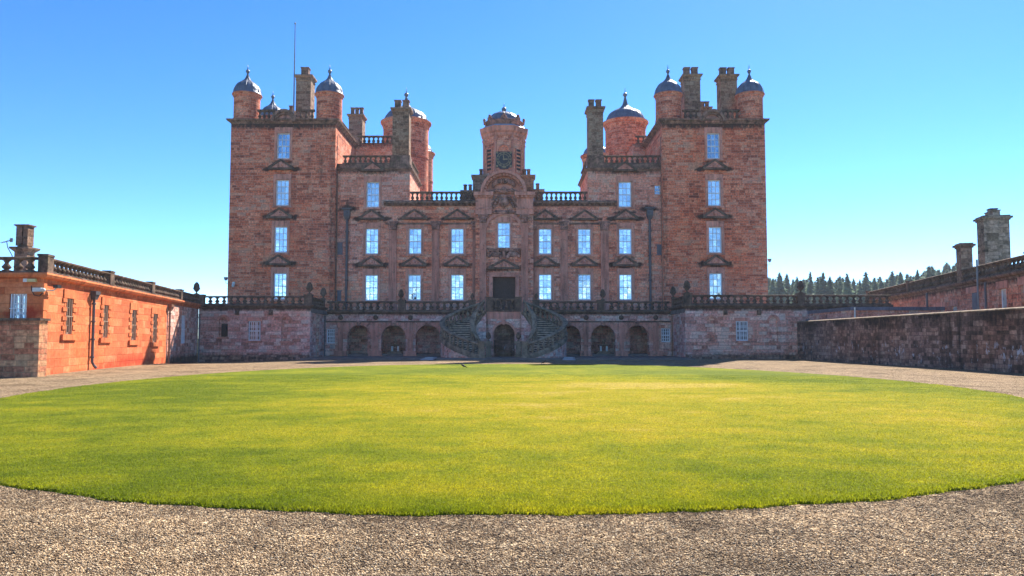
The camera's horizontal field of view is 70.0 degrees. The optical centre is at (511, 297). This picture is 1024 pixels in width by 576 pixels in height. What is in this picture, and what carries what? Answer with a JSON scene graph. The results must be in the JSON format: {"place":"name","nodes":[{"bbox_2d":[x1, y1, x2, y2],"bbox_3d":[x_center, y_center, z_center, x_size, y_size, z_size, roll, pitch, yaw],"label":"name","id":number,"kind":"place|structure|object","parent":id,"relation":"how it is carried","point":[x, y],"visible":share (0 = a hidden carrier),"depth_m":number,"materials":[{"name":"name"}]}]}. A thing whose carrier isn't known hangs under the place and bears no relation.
{"place":"outdoors","nodes":[
{"label":"outdoors","id":0,"kind":"place"},
{"bbox_2d":[300,356,694,359],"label":"pavement","id":1,"kind":"structure","parent":0,"point":[497,358],"depth_m":50.44,"materials":[{"name":"grey stone"}]},
{"bbox_2d":[439,297,567,357],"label":"double staircase","id":2,"kind":"structure","parent":0,"point":[541,337],"depth_m":55.19,"materials":[{"name":"stone"}]},
{"bbox_2d":[486,332,490,340],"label":"stone urn","id":3,"kind":"object","parent":2,"relation":"on","point":[488,336],"visible":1,"depth_m":53.84,"materials":[{"name":"grey stone"}]},
{"bbox_2d":[516,332,520,340],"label":"stone urn","id":4,"kind":"object","parent":2,"relation":"on","point":[518,336],"visible":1,"depth_m":53.83,"materials":[{"name":"stone"}]},
{"bbox_2d":[0,364,1023,516],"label":"lawn","id":5,"kind":"structure","parent":0,"point":[535,370],"depth_m":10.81,"materials":[{"name":"green plant"}]},
{"bbox_2d":[0,359,1023,575],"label":"gravel forecourt","id":6,"kind":"structure","parent":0,"point":[1011,384],"depth_m":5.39,"materials":[{"name":"beige gravel"}]},
{"bbox_2d":[0,318,50,376],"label":"boundary wall","id":7,"kind":"structure","parent":6,"relation":"on","point":[23,347],"depth_m":27.20,"materials":[{"name":"stone"}]},
{"bbox_2d":[420,357,436,359],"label":"ramp","id":8,"kind":"structure","parent":6,"relation":"on","point":[428,358],"depth_m":50.38,"materials":[{"name":"grey metal"}]},
{"bbox_2d":[324,300,672,355],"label":"arcaded terrace","id":9,"kind":"structure","parent":6,"relation":"on","point":[645,331],"depth_m":57.95,"materials":[{"name":"stone"}]},
{"bbox_2d":[327,329,334,342],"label":"window","id":10,"kind":"structure","parent":9,"relation":"in","point":[330,332],"depth_m":58.05,"materials":[{"name":"white paint"}]},
{"bbox_2d":[387,339,402,353],"bbox_3d":[-9.448,3.958,59.170,1.200,1.150,0.800,0,-3,0],"label":"stone fountain","id":11,"kind":"object","parent":9,"relation":"on","point":[395,352],"visible":0.98,"depth_m":58.87,"materials":[{"name":"grey stone"}]},
{"bbox_2d":[398,289,403,299],"bbox_3d":[-8.813,-0.251,58.091,0.449,0.874,0.457,1,-4,-22],"label":"stone urn","id":12,"kind":"object","parent":9,"relation":"on","point":[401,294],"visible":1,"depth_m":57.95,"materials":[{"name":"grey stone"}]},
{"bbox_2d":[600,289,605,299],"bbox_3d":[7.203,-0.251,58.091,0.449,0.874,0.457,1,-4,-22],"label":"stone urn","id":13,"kind":"object","parent":9,"relation":"on","point":[602,293],"visible":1,"depth_m":57.94,"materials":[{"name":"stone"}]},
{"bbox_2d":[661,328,669,341],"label":"window","id":14,"kind":"structure","parent":9,"relation":"in","point":[665,332],"depth_m":58.05,"materials":[{"name":"white paint"}]},
{"bbox_2d":[563,357,574,359],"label":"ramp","id":15,"kind":"structure","parent":6,"relation":"on","point":[568,358],"depth_m":50.38,"materials":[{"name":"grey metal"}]},
{"bbox_2d":[806,307,944,320],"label":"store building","id":16,"kind":"structure","parent":6,"relation":"on","point":[843,312],"depth_m":46.03,"materials":[{"name":"stone"}]},
{"bbox_2d":[797,307,1023,373],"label":"court wall","id":17,"kind":"structure","parent":6,"relation":"on","point":[986,339],"depth_m":36.51,"materials":[{"name":"stone"}]},
{"bbox_2d":[865,208,1023,311],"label":"stable wing","id":18,"kind":"structure","parent":6,"relation":"on","point":[993,278],"depth_m":44.56,"materials":[{"name":"red stone"}]},
{"bbox_2d":[972,293,977,309],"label":"blocked window","id":19,"kind":"structure","parent":18,"relation":"in","point":[974,295],"depth_m":42.39,"materials":[{"name":"grey stone"}]},
{"bbox_2d":[1001,288,1006,307],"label":"window","id":20,"kind":"structure","parent":18,"relation":"in","point":[1004,300],"depth_m":39.05,"materials":[{"name":"grey glass"}]},
{"bbox_2d":[0,0,1023,320],"label":"sky","id":21,"kind":"structure","parent":0,"point":[893,126],"materials":[{"name":"blue"}]},
{"bbox_2d":[596,339,611,353],"bbox_3d":[7.420,3.958,59.170,1.200,1.150,0.800,0,-3,0],"label":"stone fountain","id":22,"kind":"object","parent":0,"point":[603,352],"visible":1,"depth_m":58.87,"materials":[{"name":"grey stone"}]},
{"label":"ground","id":23,"kind":"structure","parent":0,"visible":0},
{"bbox_2d":[0,224,201,374],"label":"wing","id":24,"kind":"structure","parent":23,"relation":"on","point":[100,319],"depth_m":33.33,"materials":[{"name":"orange stone"}]},
{"bbox_2d":[0,238,12,256],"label":"television aerial","id":25,"kind":"object","parent":24,"relation":"attached to","point":[11,240],"visible":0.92,"depth_m":30.47,"materials":[{"name":"silver metal"}]},
{"bbox_2d":[9,294,26,317],"bbox_3d":[-18.939,0.420,28.134,0.665,1.135,0.196,0,-3,0],"label":"window","id":26,"kind":"structure","parent":24,"relation":"in","point":[18,301],"depth_m":28.08,"materials":[{"name":"blue glass"}]},
{"bbox_2d":[23,279,36,281],"bbox_3d":[-18.437,-0.659,27.992,0.455,0.130,0.175,0,-3,0],"label":"wall light","id":27,"kind":"object","parent":24,"relation":"attached to","point":[29,280],"visible":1,"depth_m":27.92,"materials":[{"name":"beige plastic"}]},
{"bbox_2d":[31,286,45,295],"bbox_3d":[-18.117,-0.253,27.946,0.618,0.416,0.221,0,-3,0],"label":"alarm box","id":28,"kind":"object","parent":24,"relation":"attached to","point":[42,290],"visible":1,"depth_m":27.85,"materials":[{"name":"beige plastic"}]},
{"bbox_2d":[47,285,60,290],"bbox_3d":[-17.899,-0.368,28.612,0.335,0.272,0.521,0,-3,0],"label":"security camera","id":29,"kind":"object","parent":24,"relation":"attached to","point":[56,286],"visible":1,"depth_m":28.53,"materials":[{"name":"plastic"}]},
{"bbox_2d":[65,298,72,333],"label":"window","id":30,"kind":"structure","parent":24,"relation":"in","point":[69,301],"depth_m":30.67,"materials":[{"name":"grey glass"}]},
{"bbox_2d":[102,305,107,337],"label":"window","id":31,"kind":"structure","parent":24,"relation":"in","point":[105,306],"depth_m":34.74,"materials":[{"name":"grey glass"}]},
{"bbox_2d":[131,310,135,339],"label":"window","id":32,"kind":"structure","parent":24,"relation":"in","point":[133,324],"depth_m":38.97,"materials":[{"name":"brown paint"}]},
{"bbox_2d":[152,314,156,341],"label":"window","id":33,"kind":"structure","parent":24,"relation":"in","point":[155,315],"depth_m":42.72,"materials":[{"name":"brown paint"}]},
{"bbox_2d":[181,315,184,342],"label":"window","id":34,"kind":"structure","parent":24,"relation":"in","point":[183,320],"depth_m":48.99,"materials":[{"name":"white paint"}]},
{"bbox_2d":[195,294,327,361],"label":"side wall","id":35,"kind":"structure","parent":23,"relation":"on","point":[251,331],"depth_m":52.96,"materials":[{"name":"stone"}]},
{"bbox_2d":[193,282,199,293],"bbox_3d":[-22.936,-0.682,53.178,0.473,0.920,0.481,-1,-4,22],"label":"stone urn","id":36,"kind":"object","parent":35,"relation":"on","point":[196,288],"visible":1,"depth_m":53.03,"materials":[{"name":"grey stone"}]},
{"bbox_2d":[248,321,260,340],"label":"window","id":37,"kind":"structure","parent":35,"relation":"in","point":[254,327],"depth_m":52.99,"materials":[{"name":"white paint"}]},
{"bbox_2d":[306,282,312,293],"bbox_3d":[-14.719,-0.682,53.178,0.473,0.920,0.481,1,-4,-22],"label":"stone urn","id":38,"kind":"object","parent":35,"relation":"on","point":[309,288],"visible":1,"depth_m":53.03,"materials":[{"name":"grey stone"}]},
{"bbox_2d":[320,287,326,298],"bbox_3d":[-14.804,-0.349,57.395,0.473,0.920,0.481,-1,-4,22],"label":"stone urn","id":39,"kind":"object","parent":35,"relation":"on","point":[323,293],"visible":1,"depth_m":57.25,"materials":[{"name":"grey stone"}]},
{"bbox_2d":[226,67,769,311],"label":"castle","id":40,"kind":"structure","parent":23,"relation":"on","point":[331,203],"depth_m":61.87,"materials":[{"name":"stone"}]},
{"bbox_2d":[274,273,285,298],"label":"window","id":41,"kind":"structure","parent":40,"relation":"in","point":[279,278],"depth_m":61.32,"materials":[{"name":"blue glass"}]},
{"bbox_2d":[274,227,286,252],"bbox_3d":[-19.424,-4.868,61.540,1.100,2.200,0.105,0,-3,0],"label":"window","id":42,"kind":"structure","parent":40,"relation":"in","point":[280,241],"depth_m":61.55,"materials":[{"name":"blue glass"}]},
{"bbox_2d":[276,180,288,205],"bbox_3d":[-19.349,-8.833,61.768,1.100,2.200,0.105,0,-3,0],"label":"window","id":43,"kind":"structure","parent":40,"relation":"in","point":[282,186],"depth_m":61.77,"materials":[{"name":"blue glass"}]},
{"bbox_2d":[277,133,289,158],"bbox_3d":[-19.331,-12.827,61.999,1.100,2.200,0.105,0,-3,0],"label":"window","id":44,"kind":"structure","parent":40,"relation":"in","point":[283,140],"depth_m":62.02,"materials":[{"name":"blue glass"}]},
{"bbox_2d":[293,22,295,112],"bbox_3d":[-19.245,-19.696,64.641,0.240,9.473,0.240,0,-3,0],"label":"flagpole","id":45,"kind":"object","parent":40,"relation":"on","point":[294,76],"visible":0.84,"depth_m":64.56,"materials":[{"name":"white metal"}]},
{"bbox_2d":[365,275,377,300],"bbox_3d":[-11.898,-0.828,62.008,1.100,2.200,0.105,0,-3,0],"label":"window","id":46,"kind":"structure","parent":40,"relation":"in","point":[371,281],"depth_m":62.02,"materials":[{"name":"blue glass"}]},
{"bbox_2d":[366,229,377,253],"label":"window","id":47,"kind":"structure","parent":40,"relation":"in","point":[371,234],"depth_m":62.24,"materials":[{"name":"blue glass"}]},
{"bbox_2d":[366,182,378,206],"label":"window","id":48,"kind":"structure","parent":40,"relation":"in","point":[372,199],"depth_m":62.47,"materials":[{"name":"blue glass"}]},
{"bbox_2d":[408,275,420,299],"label":"window","id":49,"kind":"structure","parent":40,"relation":"in","point":[414,281],"depth_m":62.02,"materials":[{"name":"blue glass"}]},
{"bbox_2d":[409,228,421,253],"bbox_3d":[-8.233,-4.785,62.236,1.100,2.200,0.105,0,-3,0],"label":"window","id":50,"kind":"structure","parent":40,"relation":"in","point":[414,233],"depth_m":62.25,"materials":[{"name":"blue glass"}]},
{"bbox_2d":[451,228,463,253],"bbox_3d":[-4.646,-4.785,62.236,1.100,2.200,0.105,0,-3,0],"label":"window","id":51,"kind":"structure","parent":40,"relation":"in","point":[457,234],"depth_m":62.24,"materials":[{"name":"blue glass"}]},
{"bbox_2d":[451,275,463,299],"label":"window","id":52,"kind":"structure","parent":40,"relation":"in","point":[457,281],"depth_m":62.02,"materials":[{"name":"blue glass"}]},
{"bbox_2d":[498,223,509,247],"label":"window","id":53,"kind":"structure","parent":40,"relation":"in","point":[503,228],"depth_m":61.73,"materials":[{"name":"blue glass"}]},
{"bbox_2d":[493,277,514,309],"bbox_3d":[-0.675,-0.037,61.841,1.889,3.354,0.227,0,-3,0],"label":"door","id":54,"kind":"structure","parent":40,"relation":"in","point":[503,287],"depth_m":61.85,"materials":[{"name":"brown wood"}]},
{"bbox_2d":[539,229,551,253],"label":"window","id":55,"kind":"structure","parent":40,"relation":"in","point":[545,235],"depth_m":62.24,"materials":[{"name":"blue glass"}]},
{"bbox_2d":[539,274,551,299],"bbox_3d":[2.812,-0.886,62.011,1.100,2.200,0.105,0,-3,0],"label":"window","id":56,"kind":"structure","parent":40,"relation":"in","point":[545,280],"depth_m":62.02,"materials":[{"name":"blue glass"}]},
{"bbox_2d":[578,229,590,253],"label":"window","id":57,"kind":"structure","parent":40,"relation":"in","point":[584,235],"depth_m":62.24,"materials":[{"name":"blue glass"}]},
{"bbox_2d":[578,274,590,299],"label":"window","id":58,"kind":"structure","parent":40,"relation":"in","point":[584,280],"depth_m":62.02,"materials":[{"name":"blue glass"}]},
{"bbox_2d":[619,182,630,206],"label":"window","id":59,"kind":"structure","parent":40,"relation":"in","point":[624,187],"depth_m":62.47,"materials":[{"name":"blue glass"}]},
{"bbox_2d":[619,229,631,253],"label":"window","id":60,"kind":"structure","parent":40,"relation":"in","point":[625,235],"depth_m":62.24,"materials":[{"name":"blue glass"}]},
{"bbox_2d":[619,274,631,299],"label":"window","id":61,"kind":"structure","parent":40,"relation":"in","point":[625,280],"depth_m":62.02,"materials":[{"name":"blue glass"}]},
{"bbox_2d":[654,186,659,193],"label":"window","id":62,"kind":"structure","parent":40,"relation":"in","point":[657,188],"depth_m":62.46,"materials":[{"name":"blue glass"}]},
{"bbox_2d":[707,133,719,158],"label":"window","id":63,"kind":"structure","parent":40,"relation":"in","point":[713,147],"depth_m":62.02,"materials":[{"name":"blue glass"}]},
{"bbox_2d":[708,180,720,205],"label":"window","id":64,"kind":"structure","parent":40,"relation":"in","point":[714,198],"depth_m":61.77,"materials":[{"name":"blue glass"}]},
{"bbox_2d":[709,227,721,252],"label":"window","id":65,"kind":"structure","parent":40,"relation":"in","point":[715,243],"depth_m":61.55,"materials":[{"name":"blue glass"}]},
{"bbox_2d":[709,273,721,298],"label":"window","id":66,"kind":"structure","parent":40,"relation":"in","point":[715,279],"depth_m":61.32,"materials":[{"name":"blue glass"}]},
{"bbox_2d":[768,277,770,293],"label":"conifer tree","id":67,"kind":"object","parent":23,"relation":"on","point":[769,282],"visible":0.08,"depth_m":238.02,"materials":[{"name":"green plant"}]},
{"bbox_2d":[768,278,779,302],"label":"conifer tree","id":68,"kind":"object","parent":23,"relation":"on","point":[773,288],"visible":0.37,"depth_m":183.67,"materials":[{"name":"green plant"}]},
{"bbox_2d":[668,293,892,358],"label":"side wall","id":69,"kind":"structure","parent":23,"relation":"on","point":[735,330],"depth_m":52.96,"materials":[{"name":"stone"}]},
{"bbox_2d":[670,286,675,297],"bbox_3d":[12.644,-0.434,57.400,0.473,0.920,0.481,-1,-4,22],"label":"stone urn","id":70,"kind":"object","parent":69,"relation":"on","point":[672,291],"visible":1,"depth_m":57.27,"materials":[{"name":"grey stone"}]},
{"bbox_2d":[683,280,690,292],"bbox_3d":[12.725,-0.790,53.184,0.497,0.966,0.505,1,-4,-22],"label":"stone urn","id":71,"kind":"object","parent":69,"relation":"on","point":[686,286],"visible":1,"depth_m":53.03,"materials":[{"name":"grey stone"}]},
{"bbox_2d":[736,321,747,340],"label":"window","id":72,"kind":"structure","parent":69,"relation":"in","point":[741,326],"depth_m":53.08,"materials":[{"name":"white paint"}]},
{"bbox_2d":[797,280,803,292],"bbox_3d":[20.987,-0.790,53.184,0.497,0.966,0.505,-1,-4,22],"label":"stone urn","id":73,"kind":"object","parent":69,"relation":"on","point":[800,285],"visible":1,"depth_m":53.03,"materials":[{"name":"grey stone"}]},
{"bbox_2d":[775,272,787,302],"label":"conifer tree","id":74,"kind":"object","parent":23,"relation":"on","point":[780,290],"visible":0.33,"depth_m":187.03,"materials":[{"name":"green plant"}]},
{"bbox_2d":[783,274,791,297],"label":"conifer tree","id":75,"kind":"object","parent":23,"relation":"on","point":[787,285],"visible":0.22,"depth_m":193.40,"materials":[{"name":"green plant"}]},
{"bbox_2d":[789,279,794,302],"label":"conifer tree","id":76,"kind":"object","parent":23,"relation":"on","point":[792,291],"visible":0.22,"depth_m":179.32,"materials":[{"name":"green plant"}]},
{"bbox_2d":[790,277,799,302],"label":"conifer tree","id":77,"kind":"object","parent":23,"relation":"on","point":[796,288],"visible":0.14,"depth_m":165.64,"materials":[{"name":"green plant"}]},
{"bbox_2d":[802,279,806,302],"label":"conifer tree","id":78,"kind":"object","parent":23,"relation":"on","point":[804,289],"visible":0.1,"depth_m":188.13,"materials":[{"name":"green plant"}]},
{"bbox_2d":[805,272,814,302],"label":"conifer tree","id":79,"kind":"object","parent":23,"relation":"on","point":[810,286],"visible":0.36,"depth_m":183.62,"materials":[{"name":"green plant"}]},
{"bbox_2d":[812,277,824,302],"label":"conifer tree","id":80,"kind":"object","parent":23,"relation":"on","point":[817,290],"visible":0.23,"depth_m":171.34,"materials":[{"name":"green plant"}]},
{"bbox_2d":[815,272,827,297],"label":"conifer tree","id":81,"kind":"object","parent":23,"relation":"on","point":[823,282],"visible":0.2,"depth_m":173.77,"materials":[{"name":"green plant"}]},
{"bbox_2d":[824,276,836,302],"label":"conifer tree","id":82,"kind":"object","parent":23,"relation":"on","point":[830,289],"visible":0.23,"depth_m":171.16,"materials":[{"name":"green plant"}]},
{"bbox_2d":[834,279,837,299],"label":"conifer tree","id":83,"kind":"object","parent":23,"relation":"on","point":[835,285],"visible":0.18,"depth_m":192.15,"materials":[{"name":"green plant"}]},
{"bbox_2d":[835,276,843,302],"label":"conifer tree","id":84,"kind":"object","parent":23,"relation":"on","point":[839,289],"visible":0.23,"depth_m":169.59,"materials":[{"name":"green plant"}]},
{"bbox_2d":[842,273,855,302],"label":"conifer tree","id":85,"kind":"object","parent":23,"relation":"on","point":[848,289],"visible":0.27,"depth_m":164.99,"materials":[{"name":"green plant"}]},
{"bbox_2d":[851,278,857,299],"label":"conifer tree","id":86,"kind":"object","parent":23,"relation":"on","point":[853,283],"visible":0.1,"depth_m":189.71,"materials":[{"name":"green plant"}]},
{"bbox_2d":[855,280,865,302],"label":"conifer tree","id":87,"kind":"object","parent":23,"relation":"on","point":[860,291],"visible":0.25,"depth_m":186.30,"materials":[{"name":"green plant"}]},
{"bbox_2d":[862,272,871,300],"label":"conifer tree","id":88,"kind":"object","parent":23,"relation":"on","point":[866,286],"visible":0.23,"depth_m":187.55,"materials":[{"name":"green plant"}]},
{"bbox_2d":[871,277,877,290],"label":"conifer tree","id":89,"kind":"object","parent":23,"relation":"on","point":[874,286],"visible":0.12,"depth_m":176.18,"materials":[{"name":"green plant"}]},
{"bbox_2d":[878,279,884,289],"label":"conifer tree","id":90,"kind":"object","parent":23,"relation":"on","point":[881,284],"visible":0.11,"depth_m":170.68,"materials":[{"name":"green plant"}]},
{"bbox_2d":[884,279,889,287],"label":"conifer tree","id":91,"kind":"object","parent":23,"relation":"on","point":[886,283],"visible":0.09,"depth_m":207.61,"materials":[{"name":"green plant"}]},
{"bbox_2d":[886,271,897,287],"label":"conifer tree","id":92,"kind":"object","parent":23,"relation":"on","point":[892,278],"visible":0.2,"depth_m":193.32,"materials":[{"name":"green plant"}]},
{"bbox_2d":[896,272,904,284],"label":"conifer tree","id":93,"kind":"object","parent":23,"relation":"on","point":[900,280],"visible":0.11,"depth_m":181.10,"materials":[{"name":"green plant"}]},
{"bbox_2d":[913,270,919,280],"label":"conifer tree","id":94,"kind":"object","parent":23,"relation":"on","point":[917,275],"visible":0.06,"depth_m":168.17,"materials":[{"name":"green plant"}]},
{"bbox_2d":[925,266,931,277],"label":"conifer tree","id":95,"kind":"object","parent":23,"relation":"on","point":[928,274],"visible":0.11,"depth_m":175.71,"materials":[{"name":"green plant"}]},
{"bbox_2d":[942,262,948,273],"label":"conifer tree","id":96,"kind":"object","parent":23,"relation":"on","point":[945,268],"visible":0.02,"depth_m":223.33,"materials":[{"name":"green plant"}]}
]}

